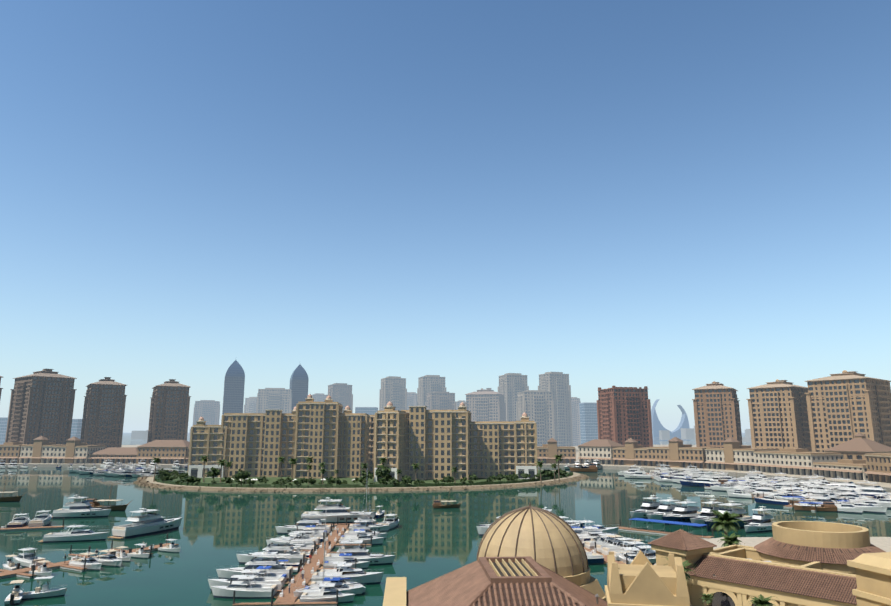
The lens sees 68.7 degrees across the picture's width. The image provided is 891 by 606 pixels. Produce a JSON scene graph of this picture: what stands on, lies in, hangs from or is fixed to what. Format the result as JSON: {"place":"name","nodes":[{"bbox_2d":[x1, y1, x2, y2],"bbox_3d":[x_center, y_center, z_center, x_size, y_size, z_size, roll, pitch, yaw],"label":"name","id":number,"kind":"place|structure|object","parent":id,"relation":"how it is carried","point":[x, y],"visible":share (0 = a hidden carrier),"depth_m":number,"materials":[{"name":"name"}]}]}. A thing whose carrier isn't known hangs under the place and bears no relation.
{"place":"outdoors","nodes":[
{"label":"outdoors","id":0,"kind":"place"},
{"bbox_2d":[133,469,588,491],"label":"island","id":1,"kind":"structure","parent":0,"point":[207,484],"depth_m":315.86,"materials":[{"name":"plant"}]},
{"bbox_2d":[187,394,537,481],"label":"apartment complex","id":2,"kind":"structure","parent":1,"relation":"on","point":[434,444],"depth_m":374.12,"materials":[{"name":"paint"}]},
{"bbox_2d":[375,464,390,477],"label":"island tree","id":3,"kind":"object","parent":1,"relation":"on","point":[383,470],"visible":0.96,"depth_m":321.61,"materials":[{"name":"green plant"}]},
{"bbox_2d":[0,433,890,605],"bbox_3d":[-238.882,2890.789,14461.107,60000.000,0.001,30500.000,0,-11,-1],"label":"water","id":4,"kind":"structure","parent":0,"point":[424,541],"depth_m":199.91,"materials":[{"name":"liquid"}]},
{"bbox_2d":[0,417,7,444],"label":"skyscraper","id":5,"kind":"structure","parent":4,"relation":"on","point":[3,424],"depth_m":865.46,"materials":[{"name":"blue"}]},
{"bbox_2d":[3,555,21,569],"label":"motorboat","id":6,"kind":"object","parent":4,"relation":"on","point":[10,565],"visible":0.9,"depth_m":129.20,"materials":[{"name":"white"}]},
{"bbox_2d":[0,478,24,501],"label":"wooden boat","id":7,"kind":"object","parent":4,"relation":"on","point":[11,499],"visible":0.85,"depth_m":256.12,"materials":[{"name":"brown"}]},
{"bbox_2d":[4,580,23,605],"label":"motorboat","id":8,"kind":"object","parent":4,"relation":"on","point":[14,597],"visible":0.94,"depth_m":105.42,"materials":[{"name":"white"}]},
{"bbox_2d":[7,513,29,527],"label":"motorboat","id":9,"kind":"object","parent":4,"relation":"on","point":[18,522],"visible":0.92,"depth_m":187.95,"materials":[{"name":"white"}]},
{"bbox_2d":[13,548,45,567],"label":"motorboat","id":10,"kind":"object","parent":4,"relation":"on","point":[26,560],"visible":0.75,"depth_m":133.50,"materials":[{"name":"white"}]},
{"bbox_2d":[28,510,51,526],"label":"motorboat","id":11,"kind":"object","parent":4,"relation":"on","point":[41,520],"visible":0.88,"depth_m":189.79,"materials":[{"name":"white"}]},
{"bbox_2d":[29,560,51,576],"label":"motorboat","id":12,"kind":"object","parent":4,"relation":"on","point":[42,571],"visible":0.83,"depth_m":124.41,"materials":[{"name":"white"}]},
{"bbox_2d":[19,576,66,599],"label":"motorboat","id":13,"kind":"object","parent":4,"relation":"on","point":[44,592],"visible":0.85,"depth_m":107.96,"materials":[{"name":"white"}]},
{"bbox_2d":[38,525,109,542],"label":"motor yacht","id":14,"kind":"object","parent":4,"relation":"on","point":[81,535],"visible":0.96,"depth_m":162.97,"materials":[{"name":"white"}]},
{"bbox_2d":[70,419,81,438],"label":"skyscraper","id":15,"kind":"structure","parent":4,"relation":"on","point":[76,427],"depth_m":866.78,"materials":[{"name":"blue"}]},
{"bbox_2d":[52,495,111,518],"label":"yacht","id":16,"kind":"object","parent":4,"relation":"on","point":[82,509],"visible":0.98,"depth_m":208.01,"materials":[{"name":"white"}]},
{"bbox_2d":[69,551,101,570],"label":"motorboat","id":17,"kind":"object","parent":4,"relation":"on","point":[92,563],"visible":0.92,"depth_m":130.19,"materials":[{"name":"white"}]},
{"bbox_2d":[84,483,129,510],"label":"wooden boat","id":18,"kind":"object","parent":4,"relation":"on","point":[96,504],"visible":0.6,"depth_m":226.04,"materials":[{"name":"brown"}]},
{"bbox_2d":[93,549,121,566],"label":"motorboat","id":19,"kind":"object","parent":4,"relation":"on","point":[110,560],"visible":0.92,"depth_m":133.57,"materials":[{"name":"white"}]},
{"bbox_2d":[127,544,149,558],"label":"motorboat","id":20,"kind":"object","parent":4,"relation":"on","point":[139,553],"visible":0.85,"depth_m":142.39,"materials":[{"name":"white"}]},
{"bbox_2d":[107,508,181,538],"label":"yacht","id":21,"kind":"object","parent":4,"relation":"on","point":[148,524],"visible":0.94,"depth_m":173.87,"materials":[{"name":"white"}]},
{"bbox_2d":[158,539,179,552],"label":"motorboat","id":22,"kind":"object","parent":4,"relation":"on","point":[171,548],"visible":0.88,"depth_m":149.30,"materials":[{"name":"white"}]},
{"bbox_2d":[193,400,219,424],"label":"tower","id":23,"kind":"structure","parent":4,"relation":"on","point":[208,411],"depth_m":1161.41,"materials":[{"name":"grey concrete"}]},
{"bbox_2d":[222,360,244,414],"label":"glass tower","id":24,"kind":"structure","parent":4,"relation":"on","point":[233,395],"depth_m":1122.32,"materials":[{"name":"blue"}]},
{"bbox_2d":[211,574,279,598],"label":"motor yacht","id":25,"kind":"object","parent":4,"relation":"on","point":[245,589],"visible":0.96,"depth_m":107.40,"materials":[{"name":"white"}]},
{"bbox_2d":[208,569,286,590],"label":"motor yacht","id":26,"kind":"object","parent":4,"relation":"on","point":[280,582],"visible":0.56,"depth_m":112.22,"materials":[{"name":"white"}]},
{"bbox_2d":[216,549,296,578],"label":"yacht","id":27,"kind":"object","parent":4,"relation":"on","point":[253,563],"visible":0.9,"depth_m":121.12,"materials":[{"name":"white"}]},
{"bbox_2d":[238,566,288,583],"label":"motor yacht","id":28,"kind":"object","parent":4,"relation":"on","point":[262,574],"visible":0.42,"depth_m":118.27,"materials":[{"name":"white"}]},
{"bbox_2d":[236,536,306,564],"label":"yacht","id":29,"kind":"object","parent":4,"relation":"on","point":[296,557],"visible":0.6,"depth_m":135.16,"materials":[{"name":"white"}]},
{"bbox_2d":[256,388,291,412],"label":"tower","id":30,"kind":"structure","parent":4,"relation":"on","point":[274,398],"depth_m":971.32,"materials":[{"name":"grey concrete"}]},
{"bbox_2d":[266,532,317,547],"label":"motor yacht","id":31,"kind":"object","parent":4,"relation":"on","point":[308,541],"visible":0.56,"depth_m":152.78,"materials":[{"name":"white"}]},
{"bbox_2d":[275,512,330,534],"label":"yacht","id":32,"kind":"object","parent":4,"relation":"on","point":[302,525],"visible":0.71,"depth_m":174.75,"materials":[{"name":"white"}]},
{"bbox_2d":[296,583,354,603],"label":"motor yacht","id":33,"kind":"object","parent":4,"relation":"on","point":[327,595],"visible":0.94,"depth_m":104.28,"materials":[{"name":"white"}]},
{"bbox_2d":[293,500,365,598],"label":"sail boat","id":34,"kind":"object","parent":4,"relation":"on","point":[298,593],"visible":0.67,"depth_m":109.12,"materials":[{"name":"white"}]},
{"bbox_2d":[303,577,363,595],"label":"motor yacht","id":35,"kind":"object","parent":4,"relation":"on","point":[356,590],"visible":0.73,"depth_m":109.05,"materials":[{"name":"white"}]},
{"bbox_2d":[310,571,358,585],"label":"motor yacht","id":36,"kind":"object","parent":4,"relation":"on","point":[331,575],"visible":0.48,"depth_m":113.53,"materials":[{"name":"white"}]},
{"bbox_2d":[297,497,375,523],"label":"yacht","id":37,"kind":"object","parent":4,"relation":"on","point":[341,512],"visible":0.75,"depth_m":194.65,"materials":[{"name":"white"}]},
{"bbox_2d":[327,383,352,412],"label":"tower","id":38,"kind":"structure","parent":4,"relation":"on","point":[341,393],"depth_m":978.05,"materials":[{"name":"grey concrete"}]},
{"bbox_2d":[320,553,369,568],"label":"motor yacht","id":39,"kind":"object","parent":4,"relation":"on","point":[359,565],"visible":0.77,"depth_m":130.10,"materials":[{"name":"white"}]},
{"bbox_2d":[307,561,383,584],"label":"motor yacht","id":40,"kind":"object","parent":4,"relation":"on","point":[368,578],"visible":0.75,"depth_m":117.00,"materials":[{"name":"white"}]},
{"bbox_2d":[321,538,395,565],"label":"yacht","id":41,"kind":"object","parent":4,"relation":"on","point":[360,552],"visible":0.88,"depth_m":134.13,"materials":[{"name":"white"}]},
{"bbox_2d":[337,530,384,544],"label":"motor yacht","id":42,"kind":"object","parent":4,"relation":"on","point":[366,538],"visible":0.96,"depth_m":157.83,"materials":[{"name":"white"}]},
{"bbox_2d":[344,519,387,538],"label":"yacht","id":43,"kind":"object","parent":4,"relation":"on","point":[367,530],"visible":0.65,"depth_m":166.32,"materials":[{"name":"white"}]},
{"bbox_2d":[346,511,389,531],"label":"yacht","id":44,"kind":"object","parent":4,"relation":"on","point":[375,526],"visible":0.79,"depth_m":179.10,"materials":[{"name":"white"}]},
{"bbox_2d":[378,514,398,529],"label":"motorboat","id":45,"kind":"object","parent":4,"relation":"on","point":[392,523],"visible":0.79,"depth_m":186.65,"materials":[{"name":"white"}]},
{"bbox_2d":[407,392,416,409],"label":"tower","id":46,"kind":"structure","parent":4,"relation":"on","point":[411,398],"depth_m":1273.55,"materials":[{"name":"grey concrete"}]},
{"bbox_2d":[417,375,445,405],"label":"tower","id":47,"kind":"structure","parent":4,"relation":"on","point":[429,383],"depth_m":930.99,"materials":[{"name":"grey concrete"}]},
{"bbox_2d":[0,471,873,605],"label":"marina pontoons","id":48,"kind":"object","parent":4,"relation":"on","point":[285,598],"visible":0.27,"depth_m":133.49,"materials":[{"name":"brown"}]},
{"bbox_2d":[629,518,707,536],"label":"blue pontoon canopy","id":49,"kind":"object","parent":48,"relation":"on","point":[668,522],"visible":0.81,"depth_m":174.81,"materials":[{"name":"blue fabric"}]},
{"bbox_2d":[131,426,750,441],"bbox_3d":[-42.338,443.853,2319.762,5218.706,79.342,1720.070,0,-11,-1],"label":"city blocks","id":50,"kind":"structure","parent":4,"relation":"on","point":[688,433],"depth_m":2181.58,"materials":[{"name":"grey"}]},
{"bbox_2d":[432,490,462,508],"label":"wooden boat","id":51,"kind":"object","parent":4,"relation":"on","point":[436,504],"visible":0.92,"depth_m":233.81,"materials":[{"name":"brown"}]},
{"bbox_2d":[464,388,505,420],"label":"tower","id":52,"kind":"structure","parent":4,"relation":"on","point":[486,404],"depth_m":826.02,"materials":[{"name":"grey concrete"}]},
{"bbox_2d":[516,390,554,445],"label":"tower","id":53,"kind":"structure","parent":4,"relation":"on","point":[537,406],"depth_m":796.56,"materials":[{"name":"grey concrete"}]},
{"bbox_2d":[571,397,580,445],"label":"tower","id":54,"kind":"structure","parent":4,"relation":"on","point":[575,401],"depth_m":1173.60,"materials":[{"name":"grey glass"}]},
{"bbox_2d":[567,457,597,471],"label":"wooden boat","id":55,"kind":"object","parent":4,"relation":"on","point":[592,467],"visible":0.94,"depth_m":446.27,"materials":[{"name":"brown"}]},
{"bbox_2d":[579,402,597,443],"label":"skyscraper","id":56,"kind":"structure","parent":4,"relation":"on","point":[588,424],"depth_m":978.66,"materials":[{"name":"blue"}]},
{"bbox_2d":[572,519,618,533],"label":"motor yacht","id":57,"kind":"object","parent":4,"relation":"on","point":[602,529],"visible":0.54,"depth_m":168.83,"materials":[{"name":"white"}]},
{"bbox_2d":[586,553,605,565],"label":"motorboat","id":58,"kind":"object","parent":4,"relation":"on","point":[595,559],"visible":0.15,"depth_m":134.51,"materials":[{"name":"white"}]},
{"bbox_2d":[577,525,618,540],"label":"motor yacht","id":59,"kind":"object","parent":4,"relation":"on","point":[585,537],"visible":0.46,"depth_m":159.83,"materials":[{"name":"white"}]},
{"bbox_2d":[584,533,629,548],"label":"motor yacht","id":60,"kind":"object","parent":4,"relation":"on","point":[589,544],"visible":0.46,"depth_m":152.83,"materials":[{"name":"white"}]},
{"bbox_2d":[594,534,623,553],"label":"motor yacht","id":61,"kind":"object","parent":4,"relation":"on","point":[600,546],"visible":0.48,"depth_m":148.55,"materials":[{"name":"white"}]},
{"bbox_2d":[600,537,647,555],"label":"motor yacht","id":62,"kind":"object","parent":4,"relation":"on","point":[605,551],"visible":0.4,"depth_m":144.59,"materials":[{"name":"white"}]},
{"bbox_2d":[618,547,639,563],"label":"motorboat","id":63,"kind":"object","parent":4,"relation":"on","point":[631,557],"visible":0.44,"depth_m":134.65,"materials":[{"name":"white"}]},
{"bbox_2d":[611,538,654,560],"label":"motor yacht","id":64,"kind":"object","parent":4,"relation":"on","point":[616,554],"visible":0.33,"depth_m":139.93,"materials":[{"name":"white"}]},
{"bbox_2d":[619,545,655,564],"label":"motor yacht","id":65,"kind":"object","parent":4,"relation":"on","point":[650,556],"visible":0.31,"depth_m":135.35,"materials":[{"name":"white"}]},
{"bbox_2d":[624,466,650,478],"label":"yacht","id":66,"kind":"object","parent":4,"relation":"on","point":[637,474],"visible":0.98,"depth_m":383.89,"materials":[{"name":"white"}]},
{"bbox_2d":[630,494,663,518],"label":"yacht","id":67,"kind":"object","parent":4,"relation":"on","point":[645,508],"visible":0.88,"depth_m":207.65,"materials":[{"name":"white"}]},
{"bbox_2d":[647,497,681,519],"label":"yacht","id":68,"kind":"object","parent":4,"relation":"on","point":[666,509],"visible":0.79,"depth_m":202.44,"materials":[{"name":"white"}]},
{"bbox_2d":[662,499,701,524],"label":"yacht","id":69,"kind":"object","parent":4,"relation":"on","point":[681,513],"visible":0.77,"depth_m":195.70,"materials":[{"name":"white"}]},
{"bbox_2d":[679,474,720,486],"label":"yacht","id":70,"kind":"object","parent":4,"relation":"on","point":[699,481],"visible":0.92,"depth_m":325.52,"materials":[{"name":"white"}]},
{"bbox_2d":[690,499,723,527],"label":"yacht","id":71,"kind":"object","parent":4,"relation":"on","point":[701,518],"visible":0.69,"depth_m":190.22,"materials":[{"name":"white"}]},
{"bbox_2d":[704,501,752,531],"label":"yacht","id":72,"kind":"object","parent":4,"relation":"on","point":[744,518],"visible":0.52,"depth_m":185.31,"materials":[{"name":"white"}]},
{"bbox_2d":[728,488,753,498],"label":"motor yacht","id":73,"kind":"object","parent":4,"relation":"on","point":[738,494],"visible":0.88,"depth_m":271.95,"materials":[{"name":"white"}]},
{"bbox_2d":[744,505,773,532],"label":"yacht","id":74,"kind":"object","parent":4,"relation":"on","point":[760,523],"visible":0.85,"depth_m":179.36,"materials":[{"name":"white"}]},
{"bbox_2d":[743,482,784,496],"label":"yacht","id":75,"kind":"object","parent":4,"relation":"on","point":[764,489],"visible":0.71,"depth_m":272.51,"materials":[{"name":"white"}]},
{"bbox_2d":[754,493,791,505],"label":"motor yacht","id":76,"kind":"object","parent":4,"relation":"on","point":[771,500],"visible":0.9,"depth_m":246.77,"materials":[{"name":"blue"}]},
{"bbox_2d":[793,493,836,511],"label":"wooden boat","id":77,"kind":"object","parent":4,"relation":"on","point":[827,507],"visible":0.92,"depth_m":225.06,"materials":[{"name":"brown"}]},
{"bbox_2d":[784,483,846,499],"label":"yacht","id":78,"kind":"object","parent":4,"relation":"on","point":[803,494],"visible":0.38,"depth_m":250.90,"materials":[{"name":"white"}]},
{"bbox_2d":[802,489,845,504],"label":"yacht","id":79,"kind":"object","parent":4,"relation":"on","point":[821,498],"visible":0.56,"depth_m":234.87,"materials":[{"name":"white"}]},
{"bbox_2d":[836,500,862,513],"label":"motor yacht","id":80,"kind":"object","parent":4,"relation":"on","point":[847,508],"visible":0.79,"depth_m":221.63,"materials":[{"name":"white"}]},
{"bbox_2d":[828,477,883,490],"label":"yacht","id":81,"kind":"object","parent":4,"relation":"on","point":[850,484],"visible":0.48,"depth_m":278.91,"materials":[{"name":"white"}]},
{"bbox_2d":[835,499,886,513],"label":"motor yacht","id":82,"kind":"object","parent":4,"relation":"on","point":[868,508],"visible":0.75,"depth_m":222.11,"materials":[{"name":"white"}]},
{"bbox_2d":[854,480,890,499],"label":"yacht","id":83,"kind":"object","parent":4,"relation":"on","point":[872,490],"visible":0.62,"depth_m":262.38,"materials":[{"name":"white"}]},
{"bbox_2d":[859,493,890,508],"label":"motor yacht","id":84,"kind":"object","parent":4,"relation":"on","point":[884,501],"visible":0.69,"depth_m":235.20,"materials":[{"name":"white"}]},
{"bbox_2d":[0,436,890,482],"bbox_3d":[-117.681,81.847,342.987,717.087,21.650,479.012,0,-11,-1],"label":"waterfront buildings","id":85,"kind":"structure","parent":0,"point":[733,454],"depth_m":483.40,"materials":[{"name":"beige stone"}]},
{"bbox_2d":[824,433,890,459],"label":"quay pavilion","id":86,"kind":"structure","parent":85,"relation":"on","point":[859,445],"depth_m":375.60,"materials":[{"name":"brown tile"}]},
{"bbox_2d":[0,0,890,432],"label":"sky","id":87,"kind":"structure","parent":0,"point":[672,198],"materials":[{"name":"blue"}]},
{"bbox_2d":[5,445,890,492],"bbox_3d":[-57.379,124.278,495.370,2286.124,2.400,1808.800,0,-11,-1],"label":"quay ground","id":88,"kind":"structure","parent":0,"point":[887,486],"depth_m":465.43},
{"bbox_2d":[5,369,76,443],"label":"tower","id":89,"kind":"structure","parent":88,"relation":"on","point":[42,403],"depth_m":600.67,"materials":[{"name":"brown concrete"}]},
{"bbox_2d":[80,377,126,447],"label":"tower","id":90,"kind":"structure","parent":88,"relation":"on","point":[103,412],"depth_m":617.86,"materials":[{"name":"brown concrete"}]},
{"bbox_2d":[147,379,190,442],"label":"tower","id":91,"kind":"structure","parent":88,"relation":"on","point":[169,410],"depth_m":657.21,"materials":[{"name":"brown concrete"}]},
{"bbox_2d":[244,397,256,412],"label":"tower","id":92,"kind":"structure","parent":88,"relation":"on","point":[250,405],"depth_m":1267.45,"materials":[{"name":"beige glass"}]},
{"bbox_2d":[290,364,308,412],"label":"glass tower","id":93,"kind":"structure","parent":88,"relation":"on","point":[299,380],"depth_m":1225.08,"materials":[{"name":"blue"}]},
{"bbox_2d":[355,407,377,414],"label":"skyscraper","id":94,"kind":"structure","parent":88,"relation":"on","point":[370,410],"depth_m":970.57,"materials":[{"name":"blue"}]},
{"bbox_2d":[379,376,406,410],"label":"tower","id":95,"kind":"structure","parent":88,"relation":"on","point":[393,390],"depth_m":929.86,"materials":[{"name":"beige glass"}]},
{"bbox_2d":[425,391,455,409],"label":"tower","id":96,"kind":"structure","parent":88,"relation":"on","point":[437,400],"depth_m":877.69,"materials":[{"name":"grey glass"}]},
{"bbox_2d":[498,373,528,420],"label":"tower","id":97,"kind":"structure","parent":88,"relation":"on","point":[511,385],"depth_m":881.80,"materials":[{"name":"beige glass"}]},
{"bbox_2d":[538,372,572,446],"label":"tower","id":98,"kind":"structure","parent":88,"relation":"on","point":[557,385],"depth_m":861.25,"materials":[{"name":"beige glass"}]},
{"bbox_2d":[597,386,652,446],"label":"tower","id":99,"kind":"structure","parent":88,"relation":"on","point":[623,414],"depth_m":600.43,"materials":[{"name":"red concrete"}]},
{"bbox_2d":[692,381,742,447],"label":"tower","id":100,"kind":"structure","parent":88,"relation":"on","point":[717,414],"depth_m":538.72,"materials":[{"name":"beige concrete"}]},
{"bbox_2d":[746,379,811,451],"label":"tower","id":101,"kind":"structure","parent":88,"relation":"on","point":[778,414],"depth_m":501.12,"materials":[{"name":"beige concrete"}]},
{"bbox_2d":[804,370,890,451],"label":"tower","id":102,"kind":"structure","parent":88,"relation":"on","point":[844,406],"depth_m":452.12,"materials":[{"name":"beige concrete"}]},
{"bbox_2d":[651,399,689,439],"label":"katara crescent towers","id":103,"kind":"structure","parent":0,"point":[657,425],"depth_m":2274.26,"materials":[{"name":"blue glass"}]},
{"bbox_2d":[654,537,890,564],"bbox_3d":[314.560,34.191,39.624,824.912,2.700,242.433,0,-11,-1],"label":"quay ground","id":104,"kind":"structure","parent":0,"point":[883,543],"depth_m":148.79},
{"bbox_2d":[383,502,691,605],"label":"domed building","id":105,"kind":"structure","parent":104,"relation":"on","point":[529,555],"depth_m":42.61,"materials":[{"name":"tile"}]},
{"bbox_2d":[705,510,746,545],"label":"promenade palm","id":106,"kind":"object","parent":104,"relation":"on","point":[725,521],"visible":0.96,"depth_m":121.90,"materials":[{"name":"green plant"}]},
{"bbox_2d":[717,532,745,546],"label":"promenade palm","id":107,"kind":"object","parent":104,"relation":"on","point":[732,539],"visible":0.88,"depth_m":117.23,"materials":[{"name":"green plant"}]},
{"bbox_2d":[748,594,774,605],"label":"promenade palm","id":108,"kind":"object","parent":104,"relation":"on","point":[760,601],"visible":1,"depth_m":79.82,"materials":[{"name":"green plant"}]},
{"bbox_2d":[648,521,885,605],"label":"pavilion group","id":109,"kind":"object","parent":104,"relation":"on","point":[807,566],"visible":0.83,"depth_m":91.99,"materials":[{"name":"tile"}]},
{"bbox_2d":[847,552,890,605],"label":"building","id":110,"kind":"structure","parent":0,"point":[873,574],"depth_m":48.94,"materials":[{"name":"paint"}]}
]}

